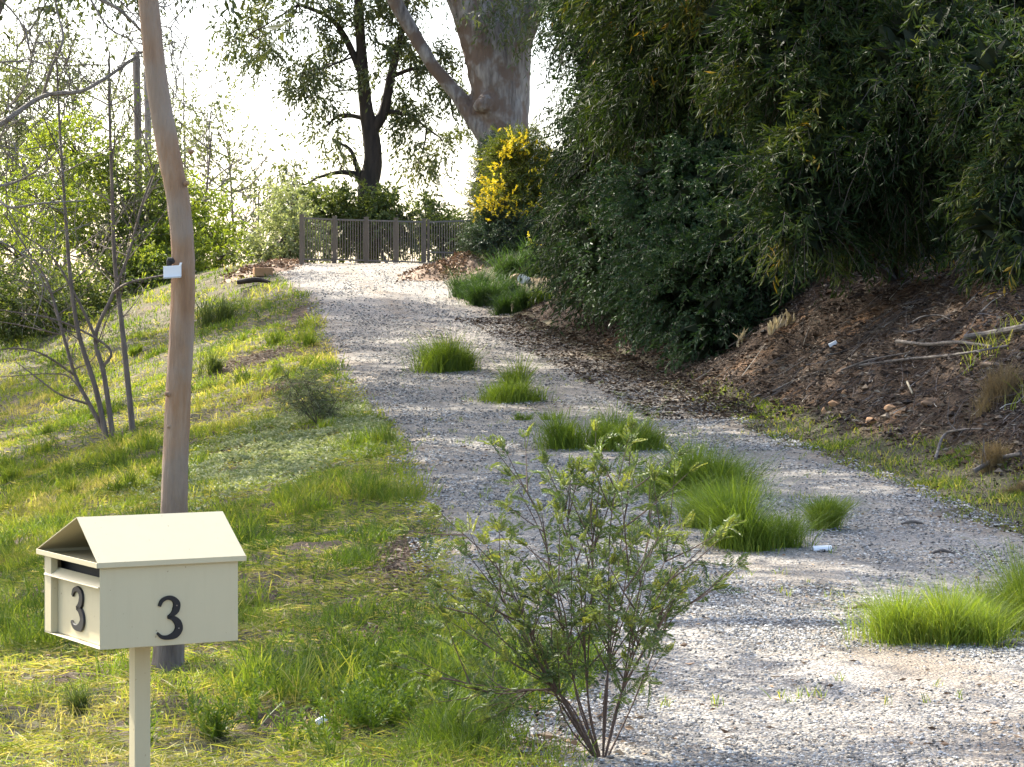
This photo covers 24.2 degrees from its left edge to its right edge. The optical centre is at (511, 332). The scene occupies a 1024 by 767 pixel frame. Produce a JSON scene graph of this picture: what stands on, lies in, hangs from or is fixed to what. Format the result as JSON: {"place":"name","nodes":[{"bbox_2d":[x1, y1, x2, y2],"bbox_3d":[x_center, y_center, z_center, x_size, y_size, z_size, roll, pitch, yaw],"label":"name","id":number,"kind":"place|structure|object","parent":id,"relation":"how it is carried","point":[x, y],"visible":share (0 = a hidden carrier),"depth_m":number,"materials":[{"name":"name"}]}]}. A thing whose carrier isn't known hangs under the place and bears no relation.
{"place":"outdoors","nodes":[
{"label":"outdoors","id":0,"kind":"place"},
{"bbox_2d":[0,0,578,311],"label":"sky","id":1,"kind":"structure","parent":0,"point":[261,115],"materials":[{"name":"white"}]},
{"bbox_2d":[0,249,1023,766],"bbox_3d":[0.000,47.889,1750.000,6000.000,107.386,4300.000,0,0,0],"label":"ground","id":2,"kind":"structure","parent":0,"point":[296,317],"depth_m":26.70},
{"bbox_2d":[0,0,43,39],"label":"tall gum tree","id":3,"kind":"object","parent":2,"relation":"on","point":[20,2],"visible":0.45,"depth_m":57.13,"materials":[{"name":"green plant"}]},
{"bbox_2d":[0,24,69,273],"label":"distant tree","id":4,"kind":"object","parent":2,"relation":"on","point":[24,84],"visible":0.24,"depth_m":114.93,"materials":[{"name":"green plant"}]},
{"bbox_2d":[0,0,130,314],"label":"distant tree","id":5,"kind":"object","parent":2,"relation":"on","point":[44,26],"visible":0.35,"depth_m":119.39,"materials":[{"name":"green plant"}]},
{"bbox_2d":[0,100,137,317],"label":"leafy bush","id":6,"kind":"object","parent":2,"relation":"on","point":[74,151],"visible":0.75,"depth_m":64.00,"materials":[{"name":"green plant"}]},
{"bbox_2d":[36,672,122,714],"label":"wispy weed","id":7,"kind":"object","parent":2,"relation":"on","point":[75,698],"visible":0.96,"depth_m":10.87,"materials":[{"name":"green plant"}]},
{"bbox_2d":[0,102,167,437],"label":"bare sapling","id":8,"kind":"object","parent":2,"relation":"on","point":[82,391],"visible":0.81,"depth_m":35.12,"materials":[{"name":"grey plant"}]},
{"bbox_2d":[0,242,170,346],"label":"leafy bush","id":9,"kind":"object","parent":2,"relation":"on","point":[95,301],"visible":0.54,"depth_m":58.09,"materials":[{"name":"green plant"}]},
{"bbox_2d":[50,0,128,39],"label":"tall gum tree","id":10,"kind":"object","parent":2,"relation":"on","point":[111,8],"visible":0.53,"depth_m":51.06,"materials":[{"name":"green plant"}]},
{"bbox_2d":[0,22,181,274],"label":"distant tree","id":11,"kind":"object","parent":2,"relation":"on","point":[20,129],"visible":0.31,"depth_m":119.08,"materials":[{"name":"green plant"}]},
{"bbox_2d":[0,0,184,441],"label":"bare sapling","id":12,"kind":"object","parent":2,"relation":"on","point":[91,375],"visible":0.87,"depth_m":34.62,"materials":[{"name":"grey plant"}]},
{"bbox_2d":[3,7,200,290],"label":"distant tree","id":13,"kind":"object","parent":2,"relation":"on","point":[118,77],"visible":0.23,"depth_m":124.80,"materials":[{"name":"green plant"}]},
{"bbox_2d":[0,0,217,61],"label":"tall gum tree","id":14,"kind":"object","parent":2,"relation":"on","point":[101,10],"visible":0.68,"depth_m":40.35,"materials":[{"name":"green plant"}]},
{"bbox_2d":[0,6,229,437],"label":"bare sapling","id":15,"kind":"object","parent":2,"relation":"on","point":[96,340],"visible":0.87,"depth_m":34.66,"materials":[{"name":"grey plant"}]},
{"bbox_2d":[39,125,198,288],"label":"leafy bush","id":16,"kind":"object","parent":2,"relation":"on","point":[152,213],"visible":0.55,"depth_m":65.03,"materials":[{"name":"green plant"}]},
{"bbox_2d":[0,0,256,55],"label":"tall gum tree","id":17,"kind":"object","parent":2,"relation":"on","point":[226,4],"visible":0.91,"depth_m":30.75,"materials":[{"name":"green plant"}]},
{"bbox_2d":[0,0,258,331],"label":"bare tree","id":18,"kind":"object","parent":2,"relation":"on","point":[17,112],"visible":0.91,"depth_m":21.95,"materials":[{"name":"grey plant"}]},
{"bbox_2d":[0,0,266,431],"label":"bare sapling","id":19,"kind":"object","parent":2,"relation":"on","point":[131,418],"visible":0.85,"depth_m":34.95,"materials":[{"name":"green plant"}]},
{"bbox_2d":[130,51,142,282],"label":"dead trunk","id":20,"kind":"object","parent":2,"relation":"on","point":[137,131],"visible":0.27,"depth_m":83.90,"materials":[{"name":"wood"}]},
{"bbox_2d":[42,0,237,17],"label":"tall gum tree","id":21,"kind":"object","parent":2,"relation":"on","point":[48,11],"visible":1,"depth_m":23.77,"materials":[{"name":"green plant"}]},
{"bbox_2d":[36,511,246,766],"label":"mailbox","id":22,"kind":"object","parent":2,"relation":"on","point":[138,586],"visible":1,"depth_m":6.84,"materials":[{"name":"beige metal"}]},
{"bbox_2d":[44,567,99,644],"bbox_3d":[-1.259,0.788,6.889,0.032,0.191,0.462,0,0,-30],"label":"door","id":23,"kind":"structure","parent":22,"relation":"in","point":[78,593],"depth_m":6.88,"materials":[{"name":"beige plastic"}]},
{"bbox_2d":[144,72,151,243],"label":"dead trunk","id":24,"kind":"object","parent":2,"relation":"on","point":[147,123],"visible":0.13,"depth_m":87.90,"materials":[{"name":"wood"}]},
{"bbox_2d":[92,217,214,290],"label":"leafy bush","id":25,"kind":"object","parent":2,"relation":"on","point":[164,245],"visible":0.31,"depth_m":63.38,"materials":[{"name":"green plant"}]},
{"bbox_2d":[138,0,194,676],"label":"leaning tree","id":26,"kind":"object","parent":2,"relation":"on","point":[175,459],"visible":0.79,"depth_m":11.80,"materials":[{"name":"beige plant"}]},
{"bbox_2d":[163,257,181,278],"bbox_3d":[-1.670,-0.319,11.776,0.092,0.107,0.058,0,0,0],"label":"trunk tag","id":27,"kind":"object","parent":26,"relation":"attached to","point":[170,271],"visible":1,"depth_m":11.76,"materials":[{"name":"white plastic"}]},
{"bbox_2d":[5,0,372,33],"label":"tall gum tree","id":28,"kind":"object","parent":2,"relation":"on","point":[242,6],"visible":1,"depth_m":33.14,"materials":[{"name":"green plant"}]},
{"bbox_2d":[131,168,254,273],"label":"leafy bush","id":29,"kind":"object","parent":2,"relation":"on","point":[219,238],"visible":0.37,"depth_m":67.73,"materials":[{"name":"green plant"}]},
{"bbox_2d":[106,31,283,260],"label":"distant tree","id":30,"kind":"object","parent":2,"relation":"on","point":[253,85],"visible":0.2,"depth_m":130.30,"materials":[{"name":"green plant"}]},
{"bbox_2d":[166,339,232,380],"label":"wispy weed","id":31,"kind":"object","parent":2,"relation":"on","point":[215,364],"visible":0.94,"depth_m":41.63,"materials":[{"name":"green plant"}]},
{"bbox_2d":[129,47,275,266],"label":"distant tree","id":32,"kind":"object","parent":2,"relation":"on","point":[209,146],"visible":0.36,"depth_m":100.20,"materials":[{"name":"green plant"}]},
{"bbox_2d":[194,281,276,328],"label":"wispy weed","id":33,"kind":"object","parent":2,"relation":"on","point":[219,314],"visible":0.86,"depth_m":51.41,"materials":[{"name":"green plant"}]},
{"bbox_2d":[142,74,334,263],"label":"distant tree","id":34,"kind":"object","parent":2,"relation":"on","point":[248,187],"visible":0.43,"depth_m":103.35,"materials":[{"name":"green plant"}]},
{"bbox_2d":[84,383,406,513],"bbox_3d":[-2.912,1.353,26.361,3.835,1.274,15.513,0,0,0],"label":"ground cover","id":35,"kind":"object","parent":2,"relation":"on","point":[285,457],"visible":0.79,"depth_m":26.05,"materials":[{"name":"green plant"}]},
{"bbox_2d":[237,277,270,284],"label":"charred stick","id":36,"kind":"object","parent":2,"relation":"on","point":[251,280],"visible":0.96,"depth_m":56.52,"materials":[{"name":"wood"}]},
{"bbox_2d":[211,257,314,285],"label":"leaf pile","id":37,"kind":"object","parent":2,"relation":"on","point":[278,265],"visible":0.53,"depth_m":59.72,"materials":[{"name":"brown plant"}]},
{"bbox_2d":[253,267,272,276],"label":"stone block","id":38,"kind":"object","parent":2,"relation":"on","point":[258,272],"depth_m":58.25,"materials":[{"name":"stone"}]},
{"bbox_2d":[221,135,307,265],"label":"distant tree","id":39,"kind":"object","parent":2,"relation":"on","point":[263,192],"visible":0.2,"depth_m":95.94,"materials":[{"name":"green plant"}]},
{"bbox_2d":[39,0,495,41],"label":"tall gum tree","id":40,"kind":"object","parent":2,"relation":"on","point":[80,14],"visible":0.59,"depth_m":54.56,"materials":[{"name":"green plant"}]},
{"bbox_2d":[253,13,296,76],"bbox_3d":[-4.371,-3.932,17.760,9.369,12.447,10.991,0,0,41],"label":"tall gum tree","id":41,"kind":"object","parent":2,"relation":"on","point":[266,52],"visible":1,"depth_m":19.24,"materials":[{"name":"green plant"}]},
{"bbox_2d":[223,172,341,265],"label":"leafy bush","id":42,"kind":"object","parent":2,"relation":"on","point":[283,247],"visible":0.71,"depth_m":66.97,"materials":[{"name":"green plant"}]},
{"bbox_2d":[0,262,610,766],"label":"grass","id":43,"kind":"structure","parent":2,"relation":"on","point":[446,730],"depth_m":16.34,"materials":[{"name":"plant"}]},
{"bbox_2d":[264,362,358,423],"bbox_3d":[-2.392,0.779,28.555,1.134,0.873,0.846,0,0,0],"label":"shrub","id":44,"kind":"object","parent":2,"relation":"on","point":[305,408],"visible":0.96,"depth_m":28.51,"materials":[{"name":"green plant"}]},
{"bbox_2d":[280,172,400,262],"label":"fence bush","id":45,"kind":"object","parent":2,"relation":"on","point":[336,205],"visible":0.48,"depth_m":70.44,"materials":[{"name":"green plant"}]},
{"bbox_2d":[204,0,477,262],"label":"gum tree","id":46,"kind":"object","parent":2,"relation":"on","point":[372,125],"visible":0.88,"depth_m":71.82,"materials":[{"name":"green plant"}]},
{"bbox_2d":[299,214,425,264],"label":"metal fence","id":47,"kind":"object","parent":2,"relation":"on","point":[334,237],"visible":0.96,"depth_m":63.74,"materials":[{"name":"metal"}]},
{"bbox_2d":[125,617,618,759],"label":"weeds","id":48,"kind":"object","parent":2,"relation":"on","point":[358,699],"visible":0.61,"depth_m":10.20,"materials":[{"name":"green plant"}]},
{"bbox_2d":[338,177,457,263],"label":"fence bush","id":49,"kind":"object","parent":2,"relation":"on","point":[386,209],"visible":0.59,"depth_m":70.60,"materials":[{"name":"green plant"}]},
{"bbox_2d":[240,0,567,174],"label":"old gum tree","id":50,"kind":"object","parent":2,"relation":"on","point":[497,61],"visible":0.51,"depth_m":69.42,"materials":[{"name":"grey plant"}]},
{"bbox_2d":[408,198,471,263],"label":"fence bush","id":51,"kind":"object","parent":2,"relation":"on","point":[437,239],"visible":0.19,"depth_m":71.56,"materials":[{"name":"green plant"}]},
{"bbox_2d":[392,250,494,282],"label":"leaf pile","id":52,"kind":"object","parent":2,"relation":"on","point":[461,260],"visible":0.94,"depth_m":57.38,"materials":[{"name":"brown plant"}]},
{"bbox_2d":[427,219,469,262],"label":"metal gate","id":53,"kind":"structure","parent":2,"relation":"on","point":[428,240],"depth_m":66.07,"materials":[{"name":"metal"}]},
{"bbox_2d":[454,123,516,247],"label":"conifer shrub","id":54,"kind":"object","parent":2,"relation":"on","point":[473,175],"visible":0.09,"depth_m":61.98,"materials":[{"name":"green plant"}]},
{"bbox_2d":[445,198,550,261],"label":"dark shrub","id":55,"kind":"object","parent":2,"relation":"on","point":[484,235],"visible":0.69,"depth_m":58.44,"materials":[{"name":"green plant"}]},
{"bbox_2d":[470,232,541,281],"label":"tussock","id":56,"kind":"object","parent":2,"relation":"on","point":[508,263],"visible":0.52,"depth_m":53.90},
{"bbox_2d":[0,271,1023,766],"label":"dry leaves","id":57,"kind":"object","parent":2,"relation":"on","point":[398,563],"depth_m":14.54,"materials":[{"name":"plant"}]},
{"bbox_2d":[455,115,570,247],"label":"flowering bush","id":58,"kind":"object","parent":2,"relation":"on","point":[510,165],"visible":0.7,"depth_m":59.37,"materials":[{"name":"yellow plant"}]},
{"bbox_2d":[517,274,529,283],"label":"pipe end","id":59,"kind":"object","parent":2,"relation":"on","point":[523,276],"visible":0.52,"depth_m":51.78,"materials":[{"name":"grey"}]},
{"bbox_2d":[506,245,553,277],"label":"tussock","id":60,"kind":"object","parent":2,"relation":"on","point":[530,271],"visible":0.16,"depth_m":52.73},
{"bbox_2d":[521,282,557,309],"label":"tussock","id":61,"kind":"object","parent":2,"relation":"on","point":[539,298],"visible":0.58,"depth_m":48.56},
{"bbox_2d":[492,0,652,339],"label":"weeping tree","id":62,"kind":"object","parent":2,"relation":"on","point":[568,223],"visible":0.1,"depth_m":43.87,"materials":[{"name":"green plant"}]},
{"bbox_2d":[545,0,772,197],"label":"tall dark tree","id":63,"kind":"object","parent":2,"relation":"on","point":[644,81],"visible":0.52,"depth_m":39.74,"materials":[{"name":"green plant"}]},
{"bbox_2d":[548,116,825,376],"bbox_3d":[2.747,-1.236,38.159,4.299,4.714,8.965,0,0,0],"label":"vine shrub","id":64,"kind":"object","parent":2,"relation":"on","point":[658,257],"visible":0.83,"depth_m":36.38,"materials":[{"name":"green plant"}]},
{"bbox_2d":[732,328,746,346],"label":"dry fronds","id":65,"kind":"object","parent":2,"relation":"on","point":[742,334],"visible":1,"depth_m":33.60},
{"bbox_2d":[455,249,1023,537],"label":"leaf litter","id":66,"kind":"object","parent":2,"relation":"on","point":[698,387],"visible":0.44,"depth_m":29.26,"materials":[{"name":"plant"}]},
{"bbox_2d":[553,0,1023,283],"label":"dark tree","id":67,"kind":"object","parent":2,"relation":"on","point":[999,4],"depth_m":36.59,"materials":[{"name":"green plant"}]},
{"bbox_2d":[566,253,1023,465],"bbox_3d":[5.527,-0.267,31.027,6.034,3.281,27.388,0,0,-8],"label":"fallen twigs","id":68,"kind":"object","parent":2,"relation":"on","point":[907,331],"depth_m":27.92,"materials":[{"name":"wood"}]},
{"bbox_2d":[772,371,818,391],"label":"fallen branch","id":69,"kind":"object","parent":2,"relation":"on","point":[780,387],"visible":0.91,"depth_m":29.06,"materials":[{"name":"wood"}]},
{"bbox_2d":[828,400,838,406],"bbox_3d":[3.561,0.787,26.405,0.142,0.089,0.089,0,0,23],"label":"bank stone","id":70,"kind":"object","parent":2,"relation":"on","point":[831,403],"visible":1,"depth_m":26.38,"materials":[{"name":"stone"}]},
{"bbox_2d":[658,308,1023,534],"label":"verge grass","id":71,"kind":"structure","parent":2,"relation":"on","point":[835,446],"depth_m":22.50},
{"bbox_2d":[671,0,1023,314],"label":"willow tree","id":72,"kind":"object","parent":2,"relation":"on","point":[828,86],"visible":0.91,"depth_m":30.04,"materials":[{"name":"green plant"}]},
{"bbox_2d":[841,352,908,370],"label":"fallen branch","id":73,"kind":"object","parent":2,"relation":"on","point":[853,365],"visible":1,"depth_m":27.02,"materials":[{"name":"wood"}]},
{"bbox_2d":[883,404,895,411],"bbox_3d":[3.914,0.776,24.703,0.146,0.077,0.096,0,0,0],"label":"bank stone","id":74,"kind":"object","parent":2,"relation":"on","point":[888,407],"visible":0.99,"depth_m":24.67,"materials":[{"name":"stone"}]},
{"bbox_2d":[920,398,939,406],"bbox_3d":[4.258,0.703,24.156,0.262,0.096,0.128,0,0,11],"label":"bank stone","id":75,"kind":"object","parent":2,"relation":"on","point":[927,401],"visible":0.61,"depth_m":24.12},
{"bbox_2d":[854,345,1007,367],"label":"fallen branch","id":76,"kind":"object","parent":2,"relation":"on","point":[928,357],"visible":1,"depth_m":25.69,"materials":[{"name":"wood"}]},
{"bbox_2d":[912,314,949,322],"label":"fallen branch","id":77,"kind":"object","parent":2,"relation":"on","point":[916,319],"visible":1,"depth_m":28.04,"materials":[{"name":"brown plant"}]},
{"bbox_2d":[895,318,1008,347],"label":"fallen branch","id":78,"kind":"object","parent":2,"relation":"on","point":[942,343],"visible":0.94,"depth_m":25.73,"materials":[{"name":"wood"}]},
{"bbox_2d":[934,397,982,459],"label":"fallen branch","id":79,"kind":"object","parent":2,"relation":"on","point":[941,439],"visible":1,"depth_m":22.54,"materials":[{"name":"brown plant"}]},
{"bbox_2d":[901,14,1023,304],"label":"edge shrub","id":80,"kind":"object","parent":2,"relation":"on","point":[982,109],"visible":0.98,"depth_m":27.53,"materials":[{"name":"green plant"}]},
{"bbox_2d":[961,436,1016,476],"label":"dry tussock","id":81,"kind":"object","parent":2,"relation":"on","point":[992,453],"visible":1,"depth_m":20.92,"materials":[{"name":"plant"}]},
{"bbox_2d":[980,361,998,366],"bbox_3d":[4.869,0.320,24.349,0.202,0.058,0.105,0,0,14],"label":"bank stone","id":82,"kind":"object","parent":2,"relation":"on","point":[987,363],"visible":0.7,"depth_m":24.32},
{"bbox_2d":[956,353,1023,428],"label":"dry tussock","id":83,"kind":"object","parent":2,"relation":"on","point":[1000,387],"visible":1,"depth_m":22.83,"materials":[{"name":"plant"}]},
{"bbox_2d":[972,438,1023,472],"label":"fallen branch","id":84,"kind":"object","parent":2,"relation":"on","point":[1005,456],"visible":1,"depth_m":20.89,"materials":[{"name":"wood"}]},
{"bbox_2d":[995,473,1023,496],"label":"dry tussock","id":85,"kind":"object","parent":2,"relation":"on","point":[1020,487],"visible":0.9,"depth_m":19.56,"materials":[{"name":"plant"}]},
{"bbox_2d":[240,263,1023,766],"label":"driveway","id":86,"kind":"structure","parent":0,"point":[873,671],"depth_m":14.93,"materials":[{"name":"gravel"}]},
{"bbox_2d":[386,324,498,374],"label":"grass tuft","id":87,"kind":"object","parent":86,"relation":"on","point":[442,357],"visible":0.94,"depth_m":36.30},
{"bbox_2d":[426,259,514,301],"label":"tussock","id":88,"kind":"object","parent":86,"relation":"on","point":[455,281],"visible":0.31,"depth_m":51.90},
{"bbox_2d":[444,274,511,306],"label":"tussock","id":89,"kind":"object","parent":86,"relation":"on","point":[476,290],"visible":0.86,"depth_m":50.48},
{"bbox_2d":[473,265,529,304],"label":"tussock","id":90,"kind":"object","parent":86,"relation":"on","point":[509,285],"visible":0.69,"depth_m":50.80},
{"bbox_2d":[478,272,540,315],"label":"tussock","id":91,"kind":"object","parent":86,"relation":"on","point":[518,298],"visible":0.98,"depth_m":48.68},
{"bbox_2d":[463,364,563,404],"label":"grass tuft","id":92,"kind":"object","parent":86,"relation":"on","point":[497,393],"visible":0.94,"depth_m":30.89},
{"bbox_2d":[473,344,572,388],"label":"grass tuft","id":93,"kind":"object","parent":86,"relation":"on","point":[521,373],"visible":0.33,"depth_m":32.70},
{"bbox_2d":[511,411,535,420],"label":"grass tuft","id":94,"kind":"object","parent":86,"relation":"on","point":[518,416],"visible":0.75,"depth_m":28.15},
{"bbox_2d":[537,409,571,419],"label":"grass tuft","id":95,"kind":"object","parent":86,"relation":"on","point":[552,415],"visible":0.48,"depth_m":28.09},
{"bbox_2d":[379,411,750,757],"bbox_3d":[0.210,0.956,8.874,1.404,1.337,0.974,0,0,0],"label":"feathery shrub","id":96,"kind":"object","parent":86,"relation":"on","point":[589,613],"visible":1,"depth_m":8.85,"materials":[{"name":"green plant"}]},
{"bbox_2d":[501,397,676,452],"bbox_3d":[0.809,0.891,24.115,2.502,0.654,1.904,0,0,0],"label":"grass tuft","id":97,"kind":"object","parent":86,"relation":"on","point":[567,437],"visible":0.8,"depth_m":24.08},
{"bbox_2d":[588,412,686,451],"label":"grass tuft","id":98,"kind":"object","parent":86,"relation":"on","point":[655,438],"visible":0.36,"depth_m":24.08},
{"bbox_2d":[600,424,806,496],"bbox_3d":[1.595,1.033,19.745,2.422,0.684,1.752,0,0,42],"label":"grass tuft","id":99,"kind":"object","parent":86,"relation":"on","point":[719,464],"visible":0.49,"depth_m":19.67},
{"bbox_2d":[388,373,1018,707],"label":"sprouts","id":100,"kind":"object","parent":86,"relation":"on","point":[781,590],"visible":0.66,"depth_m":16.01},
{"bbox_2d":[604,459,862,555],"bbox_3d":[1.462,1.132,16.259,2.272,0.707,2.127,0,0,0],"label":"grass tuft","id":101,"kind":"object","parent":86,"relation":"on","point":[761,533],"visible":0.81,"depth_m":16.00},
{"bbox_2d":[634,473,850,528],"bbox_3d":[1.712,1.182,17.285,2.058,0.528,1.758,0,0,0],"label":"grass tuft","id":102,"kind":"object","parent":86,"relation":"on","point":[684,512],"visible":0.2,"depth_m":17.23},
{"bbox_2d":[811,545,831,551],"bbox_3d":[2.068,1.443,15.947,0.125,0.051,0.069,0,0,-7],"label":"white casing","id":103,"kind":"object","parent":86,"relation":"on","point":[821,547],"visible":0.97,"depth_m":15.93,"materials":[{"name":"plastic"}]},
{"bbox_2d":[776,486,874,531],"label":"grass tuft","id":104,"kind":"object","parent":86,"relation":"on","point":[835,506],"visible":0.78,"depth_m":17.20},
{"bbox_2d":[772,564,1023,651],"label":"grass tuft","id":105,"kind":"object","parent":86,"relation":"on","point":[899,621],"visible":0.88,"depth_m":11.79,"materials":[{"name":"plant"}]},
{"bbox_2d":[901,520,924,524],"bbox_3d":[2.927,1.384,17.461,0.172,0.034,0.042,0,0,3],"label":"bark strip","id":106,"kind":"object","parent":86,"relation":"on","point":[911,521],"visible":1,"depth_m":17.46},
{"bbox_2d":[931,548,953,553],"bbox_3d":[2.830,1.436,15.711,0.156,0.034,0.042,0,0,3],"label":"bark strip","id":107,"kind":"object","parent":86,"relation":"on","point":[942,550],"visible":1,"depth_m":15.71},
{"bbox_2d":[906,529,1023,636],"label":"grass tuft","id":108,"kind":"object","parent":86,"relation":"on","point":[1017,579],"visible":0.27,"depth_m":12.39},
{"bbox_2d":[999,638,1022,645],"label":"bark strip","id":109,"kind":"object","parent":86,"relation":"on","point":[1013,641],"visible":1,"depth_m":11.70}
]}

